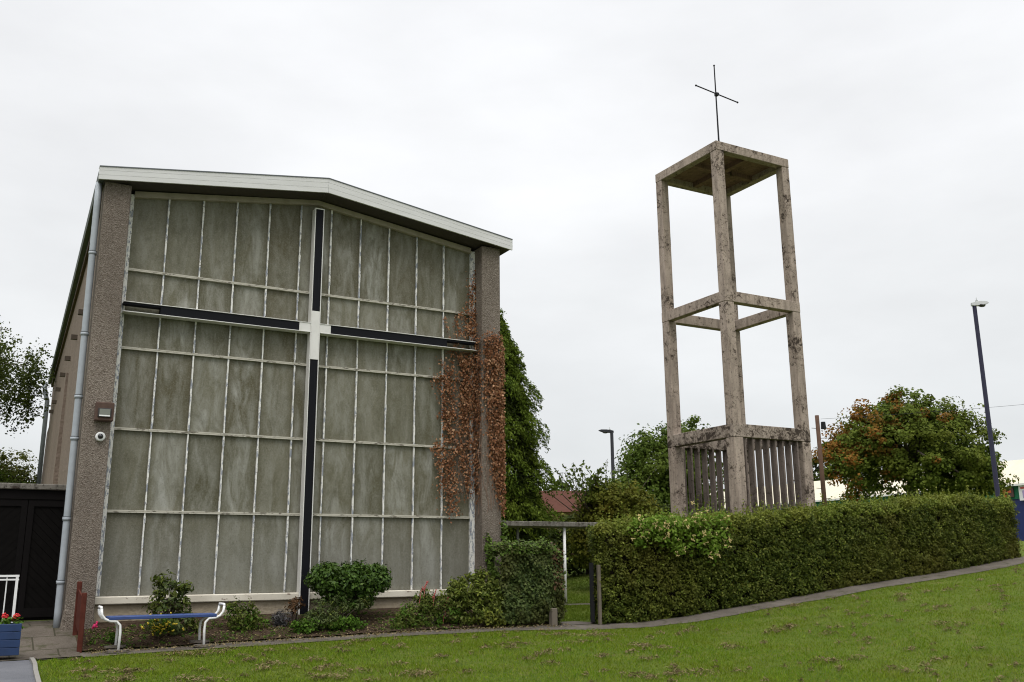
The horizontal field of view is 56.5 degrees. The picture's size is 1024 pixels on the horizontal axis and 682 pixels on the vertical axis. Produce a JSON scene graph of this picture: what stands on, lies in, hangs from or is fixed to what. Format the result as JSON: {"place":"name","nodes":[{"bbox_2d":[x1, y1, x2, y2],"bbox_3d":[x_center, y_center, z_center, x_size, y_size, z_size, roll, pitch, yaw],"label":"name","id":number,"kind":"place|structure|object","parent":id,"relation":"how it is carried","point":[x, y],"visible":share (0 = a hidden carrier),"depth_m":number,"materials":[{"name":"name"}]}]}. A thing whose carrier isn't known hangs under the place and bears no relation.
{"place":"outdoors","nodes":[
{"label":"outdoors","id":0,"kind":"place"},
{"bbox_2d":[0,541,1023,681],"bbox_3d":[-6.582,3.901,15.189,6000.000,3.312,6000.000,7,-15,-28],"label":"ground","id":1,"kind":"structure","parent":0,"point":[769,617],"depth_m":14.35,"materials":[{"name":"green plant"}]},
{"bbox_2d":[0,660,34,681],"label":"tarmac drive","id":2,"kind":"structure","parent":1,"relation":"on","point":[17,671],"depth_m":11.62,"materials":[{"name":"grey asphalt"}]},
{"bbox_2d":[0,464,35,483],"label":"thorn bush","id":3,"kind":"object","parent":1,"relation":"on","point":[6,480],"visible":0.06,"depth_m":31.20,"materials":[{"name":"green plant"}]},
{"bbox_2d":[0,447,37,483],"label":"thorn tree","id":4,"kind":"object","parent":1,"relation":"on","point":[16,471],"visible":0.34,"depth_m":32.98,"materials":[{"name":"green plant"}]},
{"bbox_2d":[0,315,55,435],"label":"birch tree","id":5,"kind":"object","parent":1,"relation":"on","point":[25,378],"visible":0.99,"depth_m":30.53,"materials":[{"name":"green plant"}]},
{"bbox_2d":[29,657,40,681],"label":"kerb","id":6,"kind":"structure","parent":1,"relation":"on","point":[32,660],"depth_m":11.53,"materials":[{"name":"concrete"}]},
{"bbox_2d":[0,620,82,660],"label":"pavement","id":7,"kind":"structure","parent":1,"relation":"on","point":[41,639],"depth_m":13.87,"materials":[{"name":"beige stone"}]},
{"bbox_2d":[0,575,18,622],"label":"railing","id":8,"kind":"object","parent":7,"relation":"on","point":[15,592],"visible":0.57,"depth_m":13.70,"materials":[{"name":"white metal"}]},
{"bbox_2d":[0,623,21,655],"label":"planter","id":9,"kind":"object","parent":7,"relation":"on","point":[10,637],"visible":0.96,"depth_m":12.82,"materials":[{"name":"wood"}]},
{"bbox_2d":[0,613,10,623],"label":"geranium","id":10,"kind":"object","parent":9,"relation":"in","point":[4,620],"visible":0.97,"depth_m":12.97,"materials":[{"name":"red plant"}]},
{"bbox_2d":[7,613,24,631],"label":"geranium","id":11,"kind":"object","parent":9,"relation":"in","point":[15,617],"visible":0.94,"depth_m":13.06,"materials":[{"name":"red plant"}]},
{"bbox_2d":[0,483,73,620],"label":"timber gate","id":12,"kind":"structure","parent":7,"relation":"on","point":[31,522],"depth_m":15.60,"materials":[{"name":"wood"}]},
{"bbox_2d":[72,581,86,652],"bbox_3d":[-6.385,4.113,14.049,0.070,1.090,0.860,7,-15,-28],"label":"fence panel","id":13,"kind":"object","parent":1,"relation":"on","point":[79,613],"visible":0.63,"depth_m":13.77,"materials":[{"name":"brown wood"}]},
{"bbox_2d":[98,602,225,652],"bbox_3d":[-5.211,4.274,14.149,1.770,0.704,0.642,7,-15,-28],"label":"bench","id":14,"kind":"object","parent":1,"relation":"on","point":[115,619],"visible":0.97,"depth_m":14.04,"materials":[{"name":"white paint"}]},
{"bbox_2d":[36,165,512,630],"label":"church","id":15,"kind":"structure","parent":1,"relation":"on","point":[253,357],"depth_m":17.23,"materials":[{"name":"grey concrete"}]},
{"bbox_2d":[95,432,104,441],"bbox_3d":[-6.601,1.532,15.274,0.150,0.150,0.102,7,-15,-28],"label":"security camera","id":16,"kind":"object","parent":15,"relation":"attached to","point":[99,436],"visible":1,"depth_m":15.25,"materials":[{"name":"white paint"}]},
{"bbox_2d":[94,402,114,421],"bbox_3d":[-6.567,1.141,15.340,0.280,0.300,0.180,7,-15,-28],"label":"floodlight","id":17,"kind":"object","parent":15,"relation":"attached to","point":[103,411],"visible":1,"depth_m":15.28,"materials":[{"name":"brown metal"}]},
{"bbox_2d":[95,589,428,596],"bbox_3d":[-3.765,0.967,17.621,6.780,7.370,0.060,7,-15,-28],"label":"window sill","id":18,"kind":"structure","parent":15,"relation":"in","point":[417,589],"depth_m":16.19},
{"bbox_2d":[95,191,474,604],"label":"window","id":19,"kind":"structure","parent":15,"relation":"in","point":[203,484],"depth_m":17.27,"materials":[{"name":"grey glass"}]},
{"bbox_2d":[429,270,506,523],"bbox_3d":[-0.903,1.015,19.018,1.545,5.198,0.559,2,-13,-10],"label":"creeper","id":20,"kind":"object","parent":15,"relation":"attached to","point":[498,460],"visible":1,"depth_m":18.85,"materials":[{"name":"brown plant"}]},
{"bbox_2d":[483,520,508,595],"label":"ivy vine","id":21,"kind":"object","parent":15,"relation":"attached to","point":[490,565],"visible":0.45,"depth_m":18.20,"materials":[{"name":"plant"}]},
{"bbox_2d":[75,607,562,650],"bbox_3d":[-2.967,4.796,16.198,8.160,0.420,1.449,7,-15,-28],"label":"flower bed","id":22,"kind":"object","parent":1,"relation":"on","point":[137,623],"visible":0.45,"depth_m":15.17,"materials":[{"name":"soil"}]},
{"bbox_2d":[89,621,122,643],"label":"pink flower","id":23,"kind":"object","parent":22,"relation":"on","point":[111,639],"visible":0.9,"depth_m":14.04,"materials":[{"name":"green plant"}]},
{"bbox_2d":[140,610,183,635],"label":"yellow bush","id":24,"kind":"object","parent":22,"relation":"on","point":[157,624],"visible":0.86,"depth_m":14.47,"materials":[{"name":"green plant"}]},
{"bbox_2d":[141,569,201,635],"bbox_3d":[-5.323,4.114,14.924,0.909,1.050,0.576,7,-15,-28],"label":"bush","id":25,"kind":"object","parent":22,"relation":"on","point":[162,583],"visible":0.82,"depth_m":14.91,"materials":[{"name":"green plant"}]},
{"bbox_2d":[220,598,268,632],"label":"shrub","id":26,"kind":"object","parent":22,"relation":"on","point":[249,621],"visible":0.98,"depth_m":15.32,"materials":[{"name":"green plant"}]},
{"bbox_2d":[270,609,291,628],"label":"lavender","id":27,"kind":"object","parent":22,"relation":"on","point":[277,620],"visible":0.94,"depth_m":15.67,"materials":[{"name":"grey plant"}]},
{"bbox_2d":[284,596,304,621],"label":"plum shrub","id":28,"kind":"object","parent":22,"relation":"on","point":[293,603],"visible":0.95,"depth_m":16.01,"materials":[{"name":"brown plant"}]},
{"bbox_2d":[85,609,506,649],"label":"weeds","id":29,"kind":"object","parent":22,"relation":"on","point":[212,623],"visible":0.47,"depth_m":15.02,"materials":[{"name":"green plant"}]},
{"bbox_2d":[83,610,571,653],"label":"leaf litter","id":30,"kind":"object","parent":22,"relation":"on","point":[253,640],"visible":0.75,"depth_m":15.10,"materials":[{"name":"brown plant"}]},
{"bbox_2d":[287,614,367,633],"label":"mint plant","id":31,"kind":"object","parent":22,"relation":"on","point":[349,622],"visible":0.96,"depth_m":15.61,"materials":[{"name":"green plant"}]},
{"bbox_2d":[297,593,373,630],"bbox_3d":[-2.918,4.540,15.826,1.396,0.677,0.551,10,-17,-38],"label":"sage bush","id":32,"kind":"object","parent":22,"relation":"on","point":[322,614],"visible":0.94,"depth_m":15.71,"materials":[{"name":"green plant"}]},
{"bbox_2d":[303,558,392,617],"bbox_3d":[-2.798,4.308,16.381,1.646,1.134,0.970,7,-15,-28],"label":"round bush","id":33,"kind":"object","parent":22,"relation":"on","point":[355,581],"visible":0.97,"depth_m":16.20,"materials":[{"name":"green plant"}]},
{"bbox_2d":[383,581,469,628],"bbox_3d":[-1.464,4.631,16.617,1.705,0.871,0.639,7,-15,-28],"label":"red flowered bush","id":34,"kind":"object","parent":22,"relation":"on","point":[427,605],"visible":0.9,"depth_m":16.53,"materials":[{"name":"green plant"}]},
{"bbox_2d":[434,566,513,627],"bbox_3d":[-0.727,4.590,16.925,1.443,1.156,0.770,7,-15,-28],"label":"leafy shrub","id":35,"kind":"object","parent":22,"relation":"on","point":[476,594],"visible":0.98,"depth_m":16.84,"materials":[{"name":"green plant"}]},
{"bbox_2d":[486,536,567,626],"bbox_3d":[0.258,4.450,17.650,1.443,1.632,1.074,7,-15,-28],"label":"ivy hedge","id":36,"kind":"object","parent":1,"relation":"on","point":[532,581],"visible":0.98,"depth_m":17.32,"materials":[{"name":"green plant"}]},
{"bbox_2d":[36,556,1023,659],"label":"footpath","id":37,"kind":"structure","parent":1,"relation":"on","point":[823,594],"depth_m":18.55,"materials":[{"name":"grey concrete"}]},
{"bbox_2d":[500,308,564,577],"bbox_3d":[-0.543,3.862,34.572,5.091,10.610,4.764,7,-15,-28],"label":"conifer","id":38,"kind":"object","parent":1,"relation":"on","point":[522,461],"visible":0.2,"depth_m":33.62,"materials":[{"name":"green plant"}]},
{"bbox_2d":[66,565,1023,681],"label":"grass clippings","id":39,"kind":"object","parent":1,"relation":"on","point":[418,672],"depth_m":13.26,"materials":[{"name":"green plant"}]},
{"bbox_2d":[511,482,585,528],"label":"house","id":40,"kind":"structure","parent":1,"relation":"on","point":[558,506],"depth_m":68.06,"materials":[{"name":"brick"}]},
{"bbox_2d":[538,479,566,490],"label":"tree","id":41,"kind":"object","parent":1,"relation":"on","point":[558,484],"visible":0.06,"depth_m":84.61,"materials":[{"name":"green plant"}]},
{"bbox_2d":[549,608,557,626],"bbox_3d":[0.749,5.077,17.283,0.120,0.440,0.120,7,-15,-28],"label":"bollard","id":42,"kind":"object","parent":1,"relation":"on","point":[553,619],"visible":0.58,"depth_m":17.25,"materials":[{"name":"grey concrete"}]},
{"bbox_2d":[543,530,569,564],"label":"laurel bush","id":43,"kind":"object","parent":1,"relation":"on","point":[555,541],"visible":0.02,"depth_m":38.10,"materials":[{"name":"green plant"}]},
{"bbox_2d":[548,508,583,538],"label":"tree","id":44,"kind":"object","parent":1,"relation":"on","point":[555,519],"depth_m":50.24,"materials":[{"name":"green plant"}]},
{"bbox_2d":[549,511,589,575],"bbox_3d":[3.186,8.389,39.242,4.004,2.747,2.977,7,-15,-28],"label":"laurel bush","id":45,"kind":"object","parent":1,"relation":"on","point":[570,566],"visible":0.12,"depth_m":38.75,"materials":[{"name":"green plant"}]},
{"bbox_2d":[558,574,596,621],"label":"back grass","id":46,"kind":"structure","parent":1,"relation":"on","point":[574,612],"depth_m":29.54,"materials":[{"name":"green plant"}]},
{"bbox_2d":[561,621,595,624],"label":"gateway path","id":47,"kind":"structure","parent":1,"relation":"on","point":[573,622],"depth_m":17.94,"materials":[{"name":"grey concrete"}]},
{"bbox_2d":[589,563,594,621],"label":"garden gate","id":48,"kind":"structure","parent":47,"relation":"on","point":[591,583],"depth_m":17.84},
{"bbox_2d":[596,565,601,624],"bbox_3d":[1.629,4.789,17.752,0.058,1.200,0.060,7,-15,-28],"label":"gate post","id":49,"kind":"object","parent":1,"relation":"on","point":[599,601],"visible":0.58,"depth_m":17.74,"materials":[{"name":"grey wood"}]},
{"bbox_2d":[542,458,656,519],"bbox_3d":[3.318,6.881,35.117,4.743,5.072,1.994,7,-15,-28],"label":"sapling","id":50,"kind":"object","parent":1,"relation":"on","point":[592,482],"visible":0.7,"depth_m":34.82,"materials":[{"name":"green plant"}]},
{"bbox_2d":[598,428,614,478],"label":"street lamp","id":51,"kind":"object","parent":1,"relation":"on","point":[610,431],"visible":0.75,"depth_m":59.94,"materials":[{"name":"metal"}]},
{"bbox_2d":[556,474,662,568],"bbox_3d":[3.958,7.117,35.343,4.586,4.349,3.539,7,-15,-28],"label":"bushy tree","id":52,"kind":"object","parent":1,"relation":"on","point":[579,539],"visible":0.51,"depth_m":34.77,"materials":[{"name":"green plant"}]},
{"bbox_2d":[603,415,724,514],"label":"broadleaf tree","id":53,"kind":"object","parent":1,"relation":"on","point":[637,456],"visible":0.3,"depth_m":44.20,"materials":[{"name":"green plant"}]},
{"bbox_2d":[644,496,689,517],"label":"laurel bush","id":54,"kind":"object","parent":1,"relation":"on","point":[667,505],"visible":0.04,"depth_m":38.76,"materials":[{"name":"green plant"}]},
{"bbox_2d":[655,65,815,516],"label":"bell tower","id":55,"kind":"structure","parent":1,"relation":"on","point":[720,172],"depth_m":23.96,"materials":[{"name":"concrete"}]},
{"bbox_2d":[585,476,1023,623],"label":"hedge","id":56,"kind":"object","parent":1,"relation":"on","point":[771,555],"visible":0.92,"depth_m":20.52,"materials":[{"name":"green plant"}]},
{"bbox_2d":[626,501,735,565],"bbox_3d":[3.403,3.804,18.864,2.624,1.278,0.452,7,-15,-28],"label":"honeysuckle","id":57,"kind":"object","parent":56,"relation":"on","point":[654,526],"visible":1,"depth_m":18.84,"materials":[{"name":"green plant"}]},
{"bbox_2d":[793,458,843,480],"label":"tree","id":58,"kind":"object","parent":1,"relation":"on","point":[815,477],"visible":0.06,"depth_m":82.59,"materials":[{"name":"green plant"}]},
{"bbox_2d":[814,415,830,504],"bbox_3d":[13.011,6.011,39.785,0.617,5.854,0.216,-2,-13,5],"label":"telegraph pole","id":59,"kind":"object","parent":1,"relation":"on","point":[820,459],"visible":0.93,"depth_m":39.98,"materials":[{"name":"brown wood"}]},
{"bbox_2d":[826,404,1023,418],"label":"overhead wire","id":60,"kind":"object","parent":59,"relation":"attached to","point":[921,412],"visible":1,"depth_m":39.82,"materials":[{"name":"metal"}]},
{"bbox_2d":[709,459,1023,540],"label":"warehouse","id":61,"kind":"structure","parent":1,"relation":"on","point":[1014,467],"depth_m":58.17,"materials":[{"name":"white paint"}]},
{"bbox_2d":[1003,488,1013,497],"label":"sign","id":62,"kind":"object","parent":61,"relation":"attached to","point":[1011,492],"visible":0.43,"depth_m":54.51,"materials":[{"name":"red"}]},
{"bbox_2d":[1011,499,1023,540],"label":"loading door","id":63,"kind":"structure","parent":61,"relation":"in","point":[1020,504],"depth_m":53.99,"materials":[{"name":"blue metal"}]},
{"bbox_2d":[1018,485,1023,500],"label":"sign","id":64,"kind":"object","parent":61,"relation":"attached to","point":[1021,491],"visible":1,"depth_m":53.96,"materials":[{"name":"white"}]},
{"bbox_2d":[811,384,1019,503],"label":"maple tree","id":65,"kind":"object","parent":1,"relation":"on","point":[866,453],"visible":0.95,"depth_m":46.38,"materials":[{"name":"green plant"}]},
{"bbox_2d":[971,298,999,496],"bbox_3d":[19.725,3.189,38.956,0.769,10.333,0.285,0,-13,-2],"label":"street lamp","id":66,"kind":"object","parent":1,"relation":"on","point":[975,304],"visible":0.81,"depth_m":39.10,"materials":[{"name":"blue metal"}]},
{"bbox_2d":[0,0,1023,490],"label":"sky","id":67,"kind":"structure","parent":0,"point":[548,127],"materials":[{"name":"white"}]},
{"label":"walkway path","id":68,"kind":"structure","parent":0,"visible":0},
{"bbox_2d":[501,521,599,604],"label":"covered walkway","id":69,"kind":"structure","parent":68,"relation":"on","point":[542,524],"depth_m":28.34,"materials":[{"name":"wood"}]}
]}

